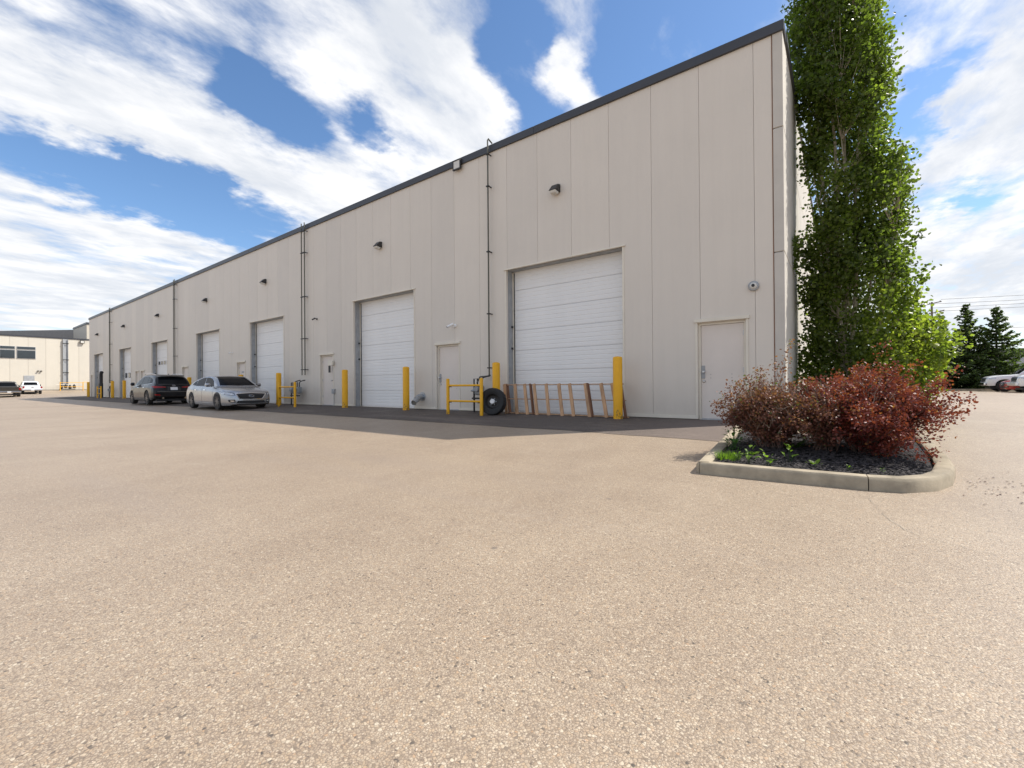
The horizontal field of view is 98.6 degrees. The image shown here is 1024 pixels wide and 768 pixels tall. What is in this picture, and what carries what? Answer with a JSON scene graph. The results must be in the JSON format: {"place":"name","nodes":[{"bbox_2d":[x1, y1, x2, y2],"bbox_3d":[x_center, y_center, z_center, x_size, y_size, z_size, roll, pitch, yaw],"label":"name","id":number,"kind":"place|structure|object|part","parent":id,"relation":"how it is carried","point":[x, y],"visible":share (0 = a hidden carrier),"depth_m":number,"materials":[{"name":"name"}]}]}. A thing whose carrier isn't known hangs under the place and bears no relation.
{"place":"outdoors","nodes":[
{"label":"outdoors","id":0,"kind":"place"},
{"bbox_2d":[0,386,1023,767],"bbox_3d":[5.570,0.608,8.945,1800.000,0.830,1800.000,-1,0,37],"label":"ground","id":1,"kind":"structure","parent":0,"point":[724,560],"depth_m":2.12,"materials":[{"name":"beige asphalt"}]},
{"bbox_2d":[0,381,20,396],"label":"pickup truck","id":2,"kind":"object","parent":1,"relation":"on","point":[13,387],"visible":1,"depth_m":54.32,"materials":[{"name":"brown paint"}]},
{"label":"rear window","id":3,"kind":"part","parent":2,"relation":"part of","materials":[{"name":"black glass"}]},
{"bbox_2d":[20,381,42,393],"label":"car","id":4,"kind":"object","parent":1,"relation":"on","point":[35,386],"visible":0.8,"depth_m":64.38,"materials":[{"name":"white paint"}]},
{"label":"rear window","id":5,"kind":"part","parent":4,"relation":"part of","materials":[{"name":"black glass"}]},
{"bbox_2d":[0,330,72,337],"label":"grey roofed hall","id":6,"kind":"structure","parent":1,"relation":"on","point":[59,333],"depth_m":89.02,"materials":[{"name":"grey metal"}]},
{"bbox_2d":[0,334,88,389],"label":"white warehouse","id":7,"kind":"structure","parent":1,"relation":"on","point":[47,363],"depth_m":73.88,"materials":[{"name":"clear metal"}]},
{"bbox_2d":[0,349,14,357],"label":"window","id":8,"kind":"structure","parent":7,"relation":"in","point":[4,353],"depth_m":70.46,"materials":[{"name":"grey glass"}]},
{"bbox_2d":[0,345,14,348],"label":"window","id":9,"kind":"structure","parent":7,"relation":"in","point":[1,347],"depth_m":70.46,"materials":[{"name":"glass"}]},
{"bbox_2d":[16,350,35,358],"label":"window","id":10,"kind":"structure","parent":7,"relation":"in","point":[21,354],"depth_m":72.03,"materials":[{"name":"grey glass"}]},
{"bbox_2d":[16,346,35,349],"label":"window","id":11,"kind":"structure","parent":7,"relation":"in","point":[17,347],"depth_m":72.03,"materials":[{"name":"grey glass"}]},
{"bbox_2d":[24,376,34,380],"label":"small door","id":12,"kind":"structure","parent":7,"relation":"in","point":[26,378],"depth_m":72.38,"materials":[{"name":"white metal"}]},
{"bbox_2d":[56,382,83,390],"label":"guard rail","id":13,"kind":"object","parent":1,"relation":"on","point":[66,386],"visible":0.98,"depth_m":75.33,"materials":[{"name":"yellow metal"}]},
{"bbox_2d":[73,322,88,338],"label":"beige annex","id":14,"kind":"object","parent":1,"relation":"on","point":[80,331],"visible":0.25,"depth_m":84.49,"materials":[{"name":"beige metal"}]},
{"bbox_2d":[54,396,733,440],"bbox_3d":[-21.470,1.119,27.313,64.080,0.117,2.967,-1,0,37],"label":"asphalt strip","id":15,"kind":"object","parent":1,"relation":"on","point":[702,429],"visible":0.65,"depth_m":10.95,"materials":[{"name":"grey asphalt"}]},
{"bbox_2d":[87,382,89,396],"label":"bollard","id":16,"kind":"object","parent":15,"relation":"on","point":[88,389],"visible":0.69,"depth_m":44.03,"materials":[{"name":"metal"}]},
{"bbox_2d":[97,386,101,397],"bbox_3d":[-36.710,0.743,39.151,1.400,1.090,0.100,-1,0,37],"label":"guard rail","id":17,"kind":"object","parent":15,"relation":"on","point":[100,388],"visible":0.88,"depth_m":38.77,"materials":[{"name":"yellow metal"}]},
{"bbox_2d":[99,371,103,397],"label":"regulator stack","id":18,"kind":"object","parent":15,"relation":"on","point":[101,378],"visible":0.8,"depth_m":40.67,"materials":[{"name":"brown metal"}]},
{"bbox_2d":[111,381,113,397],"bbox_3d":[-34.980,0.528,38.547,0.300,1.605,0.300,-1,0,37],"label":"bollard","id":19,"kind":"object","parent":15,"relation":"on","point":[112,389],"visible":0.67,"depth_m":38.47,"materials":[{"name":"metal"}]},
{"bbox_2d":[122,380,125,398],"bbox_3d":[-31.973,0.497,36.306,0.300,1.605,0.300,-1,0,37],"label":"bollard","id":20,"kind":"object","parent":15,"relation":"on","point":[123,389],"visible":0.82,"depth_m":36.22,"materials":[{"name":"metal"}]},
{"bbox_2d":[130,373,189,404],"bbox_3d":[-20.305,0.278,25.394,4.945,1.726,2.270,-1,0,37],"label":"crossover","id":21,"kind":"object","parent":15,"relation":"on","point":[148,389],"visible":0.88,"depth_m":24.05,"materials":[{"name":"black paint"}]},
{"bbox_2d":[142,377,149,384],"bbox_3d":[-20.253,-0.191,24.404,0.970,0.455,0.180,-1,0,37],"label":"side window","id":22,"kind":"structure","parent":21,"relation":"in","point":[146,379],"depth_m":24.42,"materials":[{"name":"grey glass"}]},
{"bbox_2d":[158,377,187,383],"bbox_3d":[-18.617,-0.199,24.129,0.426,0.405,1.320,-1,0,37],"label":"rear window","id":23,"kind":"structure","parent":21,"relation":"in","point":[161,380],"depth_m":24.09,"materials":[{"name":"black glass"}]},
{"bbox_2d":[186,376,269,409],"bbox_3d":[-12.637,0.347,19.517,4.844,1.438,2.170,-1,0,37],"label":"sedan","id":24,"kind":"object","parent":15,"relation":"on","point":[219,392],"visible":1,"depth_m":18.51,"materials":[{"name":"silver metal"}]},
{"bbox_3d":[-13.639,-0.096,19.353,0.910,0.363,0.156,-1,0,37],"label":"side window","id":25,"kind":"part","parent":24,"relation":"part of","materials":[{"name":"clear glass"}]},
{"bbox_3d":[-12.824,-0.091,18.748,1.080,0.390,0.157,-1,0,37],"label":"side window","id":26,"kind":"part","parent":24,"relation":"part of","materials":[{"name":"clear glass"}]},
{"bbox_2d":[276,373,281,404],"bbox_3d":[-10.919,0.279,20.612,0.300,1.605,0.300,-1,0,37],"label":"bollard","id":27,"kind":"object","parent":15,"relation":"on","point":[278,377],"visible":0.74,"depth_m":20.51,"materials":[{"name":"metal"}]},
{"bbox_2d":[278,382,295,406],"bbox_3d":[-9.747,0.463,19.053,1.500,1.090,0.100,-1,0,37],"label":"guard rail","id":28,"kind":"object","parent":15,"relation":"on","point":[279,387],"visible":0.96,"depth_m":18.97,"materials":[{"name":"yellow metal"}]},
{"bbox_2d":[289,380,304,404],"bbox_3d":[-9.826,0.404,20.025,1.074,1.193,0.325,-1,0,37],"label":"gas meter","id":29,"kind":"object","parent":15,"relation":"on","point":[298,390],"visible":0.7,"depth_m":19.93,"materials":[{"name":"grey paint"}]},
{"bbox_2d":[342,370,347,407],"bbox_3d":[-6.598,0.234,17.391,0.300,1.605,0.300,-1,0,37],"label":"bollard","id":30,"kind":"object","parent":15,"relation":"on","point":[344,388],"visible":0.78,"depth_m":17.30,"materials":[{"name":"metal"}]},
{"bbox_2d":[403,367,409,409],"bbox_3d":[-3.656,0.203,15.198,0.300,1.605,0.300,-1,0,37],"label":"bollard","id":31,"kind":"object","parent":15,"relation":"on","point":[406,405],"visible":0.73,"depth_m":15.11,"materials":[{"name":"metal"}]},
{"bbox_2d":[446,378,482,415],"bbox_3d":[-1.393,0.377,12.826,1.420,1.090,0.100,-1,0,37],"label":"guard rail","id":32,"kind":"object","parent":15,"relation":"on","point":[448,400],"visible":0.89,"depth_m":12.82,"materials":[{"name":"yellow metal"}]},
{"bbox_2d":[471,375,490,411],"bbox_3d":[-0.999,0.313,13.445,0.654,1.193,0.325,-1,0,37],"label":"gas meter","id":33,"kind":"object","parent":15,"relation":"on","point":[475,390],"visible":0.81,"depth_m":13.48,"materials":[{"name":"grey paint"}]},
{"bbox_2d":[483,388,506,414],"bbox_3d":[-0.537,0.499,12.500,0.776,0.776,0.250,-1,-6,23],"label":"spare tyre","id":34,"kind":"object","parent":15,"relation":"on","point":[494,401],"visible":0.88,"depth_m":12.42,"materials":[{"name":"rubber"}]},
{"bbox_2d":[492,362,499,389],"bbox_3d":[-0.457,0.170,12.813,0.300,1.605,0.300,-1,0,37],"label":"bollard","id":35,"kind":"object","parent":15,"relation":"on","point":[495,374],"visible":0.53,"depth_m":12.72,"materials":[{"name":"metal"}]},
{"bbox_2d":[503,383,628,418],"bbox_3d":[1.286,0.419,11.845,3.918,0.887,0.337,-1,0,37],"label":"wooden rack","id":36,"kind":"object","parent":15,"relation":"on","point":[588,399],"visible":0.83,"depth_m":11.86,"materials":[{"name":"brown wood"}]},
{"bbox_2d":[613,356,622,419],"bbox_3d":[2.542,0.139,10.578,0.300,1.605,0.300,-1,0,37],"label":"bollard","id":37,"kind":"object","parent":15,"relation":"on","point":[617,392],"visible":0.82,"depth_m":10.48,"materials":[{"name":"yellow metal"}]},
{"bbox_2d":[88,18,818,419],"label":"industrial building","id":38,"kind":"structure","parent":1,"relation":"on","point":[650,240],"depth_m":12.39,"materials":[{"name":"beige metal"}]},
{"bbox_2d":[94,353,102,396],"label":"overhead door","id":39,"kind":"structure","parent":38,"relation":"in","point":[98,357],"depth_m":44.83,"materials":[{"name":"white metal"}]},
{"bbox_2d":[109,308,111,382],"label":"vent pipe","id":40,"kind":"object","parent":38,"relation":"attached to","point":[110,380],"visible":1,"depth_m":40.56,"materials":[{"name":"grey metal"}]},
{"bbox_2d":[118,347,130,397],"bbox_3d":[-33.267,-0.979,38.104,3.770,4.390,0.440,-1,0,37],"label":"overhead door","id":41,"kind":"structure","parent":38,"relation":"in","point":[125,354],"depth_m":38.83,"materials":[{"name":"white metal"}]},
{"bbox_2d":[135,370,138,384],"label":"steel door","id":42,"kind":"structure","parent":38,"relation":"in","point":[136,370],"depth_m":36.07,"materials":[{"name":"beige metal"}]},
{"bbox_2d":[151,339,167,374],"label":"overhead door","id":43,"kind":"structure","parent":38,"relation":"in","point":[160,349],"depth_m":33.31,"materials":[{"name":"white metal"}]},
{"bbox_2d":[173,279,176,373],"bbox_3d":[-23.106,-3.436,30.201,0.340,7.450,0.180,-1,0,37],"label":"vent pipe","id":44,"kind":"object","parent":38,"relation":"attached to","point":[174,284],"visible":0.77,"depth_m":30.20,"materials":[{"name":"grey metal"}]},
{"bbox_2d":[181,366,187,378],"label":"steel door","id":45,"kind":"structure","parent":38,"relation":"in","point":[185,369],"depth_m":29.40,"materials":[{"name":"beige metal"}]},
{"bbox_2d":[195,328,219,380],"bbox_3d":[-18.584,-1.131,27.158,3.800,4.390,0.440,-1,0,37],"label":"overhead door","id":46,"kind":"structure","parent":38,"relation":"in","point":[208,342],"depth_m":27.65,"materials":[{"name":"white metal"}]},
{"bbox_2d":[236,361,245,376],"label":"steel door","id":47,"kind":"structure","parent":38,"relation":"in","point":[241,366],"depth_m":24.27,"materials":[{"name":"white metal"}]},
{"bbox_2d":[259,279,265,284],"bbox_3d":[-12.655,-5.197,22.359,0.240,0.284,0.256,-1,0,37],"label":"wall light","id":48,"kind":"object","parent":38,"relation":"attached to","point":[262,281],"visible":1,"depth_m":22.31,"materials":[{"name":"brown metal"}]},
{"bbox_2d":[249,315,283,402],"bbox_3d":[-12.426,-1.195,22.568,3.820,4.390,0.440,-1,0,37],"label":"overhead door","id":49,"kind":"structure","parent":38,"relation":"in","point":[267,335],"depth_m":22.94,"materials":[{"name":"white metal"}]},
{"bbox_2d":[300,222,307,374],"bbox_3d":[-9.447,-3.852,20.018,0.360,6.900,0.180,-1,0,37],"label":"vent pipe","id":50,"kind":"object","parent":38,"relation":"attached to","point":[301,297],"visible":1,"depth_m":19.93,"materials":[{"name":"grey metal"}]},
{"bbox_2d":[319,353,333,405],"bbox_3d":[-7.988,-0.196,19.122,1.140,2.278,0.205,-1,0,37],"label":"steel door","id":51,"kind":"structure","parent":38,"relation":"in","point":[327,378],"depth_m":19.20,"materials":[{"name":"beige metal"}]},
{"bbox_2d":[328,361,333,372],"bbox_3d":[-7.732,-0.740,18.761,0.360,0.500,0.085,-1,0,37],"label":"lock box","id":52,"kind":"object","parent":38,"relation":"attached to","point":[330,363],"visible":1,"depth_m":18.78,"materials":[{"name":"plastic"}]},
{"bbox_2d":[373,242,381,249],"bbox_3d":[-5.119,-5.276,16.741,0.240,0.284,0.256,-1,0,37],"label":"wall light","id":53,"kind":"object","parent":38,"relation":"attached to","point":[377,245],"visible":1,"depth_m":16.69,"materials":[{"name":"brown metal"}]},
{"bbox_2d":[352,288,414,407],"bbox_3d":[-4.854,-1.274,16.924,3.830,4.390,0.440,-1,0,37],"label":"overhead door","id":54,"kind":"structure","parent":38,"relation":"in","point":[384,325],"depth_m":17.20,"materials":[{"name":"white metal"}]},
{"bbox_2d":[411,392,425,404],"bbox_3d":[-3.274,0.504,15.193,0.319,0.442,0.601,-1,0,29],"label":"exhaust duct","id":55,"kind":"object","parent":38,"relation":"attached to","point":[421,396],"visible":1,"depth_m":15.14,"materials":[{"name":"metal"}]},
{"bbox_2d":[434,341,459,409],"bbox_3d":[-2.111,-0.257,14.741,1.180,2.278,0.205,-1,0,37],"label":"steel door","id":56,"kind":"structure","parent":38,"relation":"in","point":[448,355],"depth_m":14.79,"materials":[{"name":"beige metal"}]},
{"bbox_2d":[446,323,456,327],"bbox_3d":[-1.977,-1.905,14.377,0.339,0.182,0.149,0,0,-37],"label":"security camera","id":57,"kind":"object","parent":38,"relation":"attached to","point":[452,324],"visible":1,"depth_m":14.33,"materials":[{"name":"white plastic"}]},
{"bbox_2d":[452,158,460,171],"bbox_3d":[-1.767,-7.112,14.319,0.340,0.320,0.130,-1,0,37],"label":"flood light","id":58,"kind":"object","parent":38,"relation":"attached to","point":[456,164],"visible":1,"depth_m":14.27,"materials":[{"name":"white metal"}]},
{"bbox_2d":[476,138,492,382],"bbox_3d":[-0.845,-3.776,13.504,0.545,7.497,0.231,0,0,0],"label":"vent pipe","id":59,"kind":"object","parent":38,"relation":"attached to","point":[488,186],"visible":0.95,"depth_m":13.43,"materials":[{"name":"grey metal"}]},
{"bbox_2d":[549,184,559,194],"bbox_3d":[1.159,-5.341,12.062,0.240,0.284,0.256,-1,0,37],"label":"wall light","id":60,"kind":"object","parent":38,"relation":"attached to","point":[554,189],"visible":1,"depth_m":12.01,"materials":[{"name":"brown metal"}]},
{"bbox_2d":[503,244,624,414],"bbox_3d":[1.412,-1.339,12.253,3.820,4.390,0.440,-1,0,37],"label":"overhead door","id":61,"kind":"structure","parent":38,"relation":"in","point":[566,320],"depth_m":12.33,"materials":[{"name":"white metal"}]},
{"bbox_2d":[694,315,749,419],"bbox_3d":[4.631,-0.326,9.715,1.120,2.278,0.205,-1,0,37],"label":"steel door","id":62,"kind":"structure","parent":38,"relation":"in","point":[723,346],"depth_m":9.77,"materials":[{"name":"beige metal"}]},
{"bbox_2d":[748,281,758,290],"bbox_3d":[5.062,-2.063,9.238,0.210,0.210,0.130,-1,0,37],"label":"bulkhead light","id":63,"kind":"object","parent":38,"relation":"attached to","point":[753,285],"visible":1,"depth_m":9.22,"materials":[{"name":"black plastic"}]},
{"bbox_2d":[696,426,955,492],"bbox_3d":[6.891,0.862,9.676,2.560,0.467,13.250,-1,0,37],"label":"planter","id":64,"kind":"object","parent":1,"relation":"on","point":[940,476],"visible":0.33,"depth_m":4.53,"materials":[{"name":"concrete"}]},
{"bbox_2d":[713,449,742,461],"bbox_3d":[2.563,0.840,5.232,0.383,0.125,0.315,-1,0,37],"label":"weed","id":65,"kind":"object","parent":64,"relation":"on","point":[725,456],"visible":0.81,"depth_m":5.19,"materials":[{"name":"green plant"}]},
{"bbox_2d":[721,428,745,443],"bbox_3d":[3.087,0.738,6.121,0.351,0.247,0.334,-1,0,37],"label":"weed","id":66,"kind":"object","parent":64,"relation":"on","point":[733,435],"visible":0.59,"depth_m":6.13,"materials":[{"name":"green plant"}]},
{"bbox_2d":[725,438,743,451],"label":"weed","id":67,"kind":"object","parent":64,"relation":"on","point":[734,442],"visible":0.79,"depth_m":5.66,"materials":[{"name":"green plant"}]},
{"bbox_2d":[740,445,758,462],"bbox_3d":[2.683,0.796,5.000,0.260,0.221,0.174,0,0,-24],"label":"weed","id":68,"kind":"object","parent":64,"relation":"on","point":[747,457],"visible":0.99,"depth_m":5.00,"materials":[{"name":"green plant"}]},
{"bbox_2d":[709,339,821,449],"bbox_3d":[3.506,0.141,5.902,1.483,1.428,1.280,0,0,-30],"label":"shrub","id":69,"kind":"object","parent":64,"relation":"on","point":[761,407],"visible":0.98,"depth_m":5.63,"materials":[{"name":"brown plant"}]},
{"bbox_2d":[758,448,774,465],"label":"weed","id":70,"kind":"object","parent":64,"relation":"on","point":[769,460],"visible":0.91,"depth_m":4.84,"materials":[{"name":"green plant"}]},
{"bbox_2d":[782,443,798,461],"bbox_3d":[3.154,0.779,4.990,0.173,0.225,0.239,-1,0,37],"label":"weed","id":71,"kind":"object","parent":64,"relation":"on","point":[789,449],"visible":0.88,"depth_m":4.98,"materials":[{"name":"green plant"}]},
{"bbox_2d":[781,440,814,448],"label":"weed","id":72,"kind":"object","parent":64,"relation":"on","point":[800,443],"visible":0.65,"depth_m":5.67,"materials":[{"name":"green plant"}]},
{"bbox_2d":[809,459,822,465],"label":"weed","id":73,"kind":"object","parent":64,"relation":"on","point":[817,461],"visible":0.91,"depth_m":4.80,"materials":[{"name":"green plant"}]},
{"bbox_2d":[713,433,931,475],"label":"mulch chips","id":74,"kind":"object","parent":64,"relation":"on","point":[895,465],"visible":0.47,"depth_m":4.93,"materials":[{"name":"black wood"}]},
{"bbox_2d":[781,375,870,452],"bbox_3d":[3.962,0.366,5.549,1.233,0.967,1.571,-1,0,37],"label":"shrub","id":75,"kind":"object","parent":64,"relation":"on","point":[820,432],"visible":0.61,"depth_m":5.29,"materials":[{"name":"brown plant"}]},
{"bbox_2d":[780,0,974,404],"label":"poplar tree","id":76,"kind":"object","parent":64,"relation":"on","point":[828,65],"visible":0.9,"depth_m":10.10,"materials":[{"name":"green plant"}]},
{"bbox_2d":[834,358,924,396],"bbox_3d":[5.449,0.182,6.642,1.238,1.165,1.325,0,0,-30],"label":"shrub","id":77,"kind":"object","parent":64,"relation":"on","point":[883,377],"depth_m":6.58,"materials":[{"name":"red plant"}]},
{"bbox_2d":[789,340,978,463],"bbox_3d":[4.293,0.152,5.186,1.546,1.402,1.900,0,0,0],"label":"shrub","id":78,"kind":"object","parent":64,"relation":"on","point":[884,417],"visible":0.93,"depth_m":4.92,"materials":[{"name":"red plant"}]},
{"bbox_2d":[925,300,943,315],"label":"power pole","id":79,"kind":"object","parent":1,"relation":"on","point":[932,312],"visible":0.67,"depth_m":74.87,"materials":[{"name":"wood"}]},
{"bbox_2d":[939,300,1011,303],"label":"power line","id":80,"kind":"object","parent":79,"relation":"attached to","point":[969,302],"visible":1,"depth_m":72.54,"materials":[{"name":"black metal"}]},
{"bbox_2d":[861,495,1016,562],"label":"paving cracks","id":81,"kind":"object","parent":1,"relation":"on","point":[920,535],"visible":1,"depth_m":3.07,"materials":[{"name":"grey asphalt"}]},
{"bbox_2d":[930,389,1013,390],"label":"curb","id":82,"kind":"structure","parent":1,"relation":"on","point":[971,390],"depth_m":35.30,"materials":[{"name":"concrete"}]},
{"bbox_2d":[957,348,1023,374],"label":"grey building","id":83,"kind":"structure","parent":1,"relation":"on","point":[1021,360],"depth_m":90.31,"materials":[{"name":"grey"}]},
{"bbox_2d":[967,477,1023,510],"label":"fallen leaves","id":84,"kind":"object","parent":1,"relation":"on","point":[997,489],"visible":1,"depth_m":4.08,"materials":[{"name":"brown plant"}]},
{"bbox_2d":[978,368,1023,391],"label":"pickup truck","id":85,"kind":"object","parent":1,"relation":"on","point":[993,382],"visible":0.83,"depth_m":31.89,"materials":[{"name":"white paint"}]},
{"bbox_2d":[1000,380,1023,391],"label":"sedan","id":86,"kind":"object","parent":1,"relation":"on","point":[1003,384],"visible":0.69,"depth_m":30.00,"materials":[{"name":"red paint"}]},
{"bbox_2d":[1007,374,1023,390],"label":"pickup truck","id":87,"kind":"object","parent":1,"relation":"on","point":[1017,380],"visible":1,"depth_m":28.07,"materials":[{"name":"white paint"}]},
{"bbox_2d":[0,0,1023,362],"label":"sky","id":88,"kind":"structure","parent":0,"point":[146,145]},
{"label":"grass verge","id":89,"kind":"structure","parent":0,"visible":0},
{"bbox_2d":[928,370,962,388],"bbox_3d":[36.492,-0.777,38.256,4.016,2.900,3.708,-1,0,21],"label":"spruce tree","id":90,"kind":"object","parent":89,"relation":"on","point":[955,379],"visible":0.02,"depth_m":37.30,"materials":[{"name":"green plant"}]},
{"bbox_2d":[932,318,968,386],"bbox_3d":[38.727,-2.688,39.826,4.392,6.700,5.168,0,0,7],"label":"spruce tree","id":91,"kind":"object","parent":89,"relation":"on","point":[949,378],"visible":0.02,"depth_m":39.38,"materials":[{"name":"green plant"}]},
{"bbox_2d":[941,303,1011,388],"bbox_3d":[38.297,-3.014,37.731,5.315,7.656,5.678,0,0,-9],"label":"spruce tree","id":92,"kind":"object","parent":89,"relation":"on","point":[964,381],"visible":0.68,"depth_m":36.94,"materials":[{"name":"green plant"}]},
{"bbox_2d":[947,306,1023,388],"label":"spruce tree","id":93,"kind":"object","parent":89,"relation":"on","point":[997,355],"visible":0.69,"depth_m":36.20,"materials":[{"name":"green plant"}]}
]}

